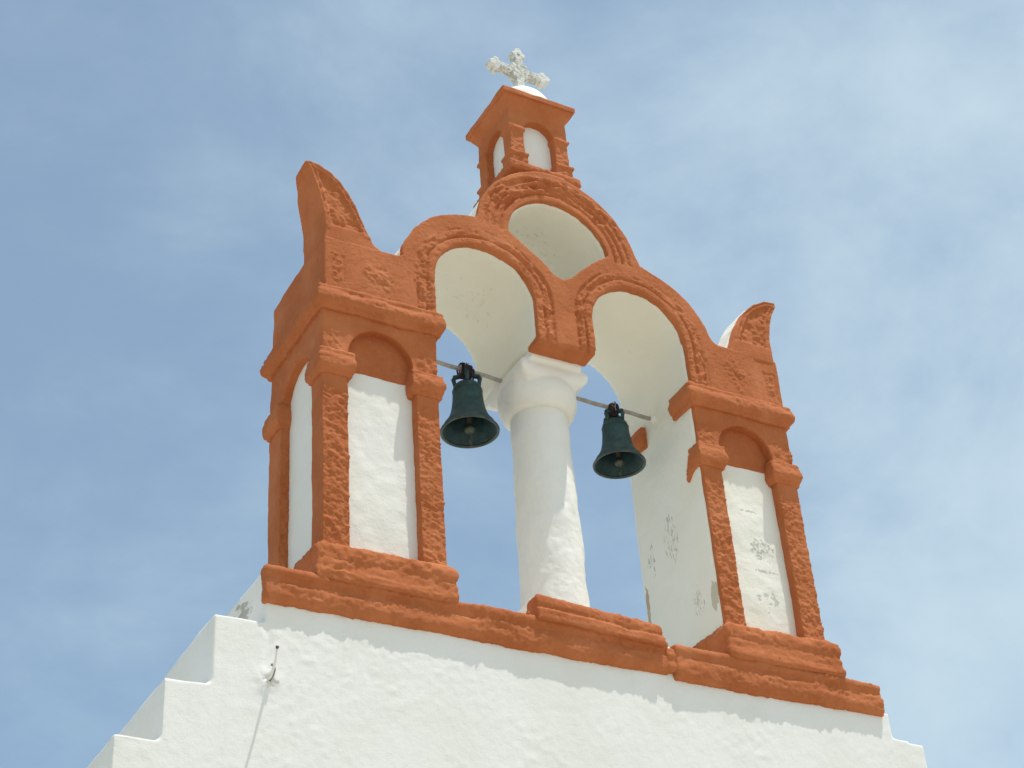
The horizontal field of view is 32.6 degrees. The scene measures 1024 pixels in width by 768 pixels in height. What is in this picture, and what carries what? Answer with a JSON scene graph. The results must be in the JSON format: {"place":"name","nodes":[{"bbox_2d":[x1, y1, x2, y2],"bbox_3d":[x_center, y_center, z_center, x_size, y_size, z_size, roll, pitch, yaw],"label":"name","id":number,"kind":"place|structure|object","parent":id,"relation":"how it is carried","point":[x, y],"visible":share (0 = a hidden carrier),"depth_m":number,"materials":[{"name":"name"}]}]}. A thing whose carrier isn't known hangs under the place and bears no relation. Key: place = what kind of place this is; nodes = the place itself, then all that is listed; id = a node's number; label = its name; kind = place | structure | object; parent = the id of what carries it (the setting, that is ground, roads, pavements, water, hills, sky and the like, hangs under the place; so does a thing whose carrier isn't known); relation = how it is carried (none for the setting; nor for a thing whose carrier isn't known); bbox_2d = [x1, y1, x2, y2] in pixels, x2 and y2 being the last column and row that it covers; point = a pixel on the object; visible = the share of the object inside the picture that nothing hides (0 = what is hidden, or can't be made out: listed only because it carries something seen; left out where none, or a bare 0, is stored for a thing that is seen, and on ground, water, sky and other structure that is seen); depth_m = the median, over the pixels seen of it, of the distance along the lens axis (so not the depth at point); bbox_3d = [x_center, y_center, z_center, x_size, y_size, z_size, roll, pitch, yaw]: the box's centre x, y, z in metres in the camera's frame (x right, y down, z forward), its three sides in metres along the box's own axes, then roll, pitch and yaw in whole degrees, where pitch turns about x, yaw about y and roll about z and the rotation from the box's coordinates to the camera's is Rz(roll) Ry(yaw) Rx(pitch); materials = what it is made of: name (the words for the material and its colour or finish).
{"place":"outdoors","nodes":[
{"label":"outdoors","id":0,"kind":"place"},
{"bbox_2d":[0,0,1023,767],"label":"sky","id":1,"kind":"structure","parent":0,"point":[854,169],"materials":[{"name":"blue"}]},
{"label":"ground","id":2,"kind":"structure","parent":0,"visible":0},
{"bbox_2d":[88,575,926,767],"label":"church wall","id":3,"kind":"structure","parent":2,"relation":"on","point":[337,691],"depth_m":7.95,"materials":[{"name":"white paint"}]},
{"bbox_2d":[267,645,278,680],"bbox_3d":[-1.026,1.212,7.555,0.038,0.100,0.183,10,-37,-20],"label":"wall hook","id":4,"kind":"object","parent":3,"relation":"attached to","point":[271,675],"depth_m":7.54,"materials":[{"name":"metal"}]},
{"bbox_2d":[260,85,884,716],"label":"bell gable","id":5,"kind":"structure","parent":3,"relation":"on","point":[532,283],"depth_m":9.36,"materials":[{"name":"paint"}]},
{"bbox_2d":[436,359,501,382],"bbox_3d":[-0.300,-0.088,9.657,0.701,0.048,0.028,14,-39,-25],"label":"bell rod","id":6,"kind":"object","parent":5,"relation":"attached to","point":[455,367],"visible":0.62,"depth_m":9.69,"materials":[{"name":"grey metal"}]},
{"bbox_2d":[440,362,499,448],"bbox_3d":[-0.239,0.112,9.548,0.325,0.534,0.325,-31,-43,33],"label":"bell","id":7,"kind":"object","parent":6,"relation":"hanging from","point":[470,422],"visible":1,"depth_m":9.52,"materials":[{"name":"green metal"}]},
{"bbox_2d":[485,48,549,89],"bbox_3d":[0.038,-1.962,11.118,0.440,0.433,0.066,14,-39,-25],"label":"cross","id":8,"kind":"object","parent":5,"relation":"on","point":[517,72],"visible":0.85,"depth_m":11.10,"materials":[{"name":"white stone"}]},
{"bbox_2d":[576,396,650,420],"bbox_3d":[0.531,0.127,10.053,0.731,0.037,0.028,14,-39,-25],"label":"bell rod","id":9,"kind":"object","parent":5,"relation":"attached to","point":[605,406],"visible":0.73,"depth_m":10.05,"materials":[{"name":"grey metal"}]},
{"bbox_2d":[593,401,645,478],"bbox_3d":[0.595,0.319,9.952,0.302,0.497,0.302,-3,-35,-2],"label":"bell","id":10,"kind":"object","parent":9,"relation":"hanging from","point":[620,456],"visible":1,"depth_m":9.93,"materials":[{"name":"green metal"}]}
]}

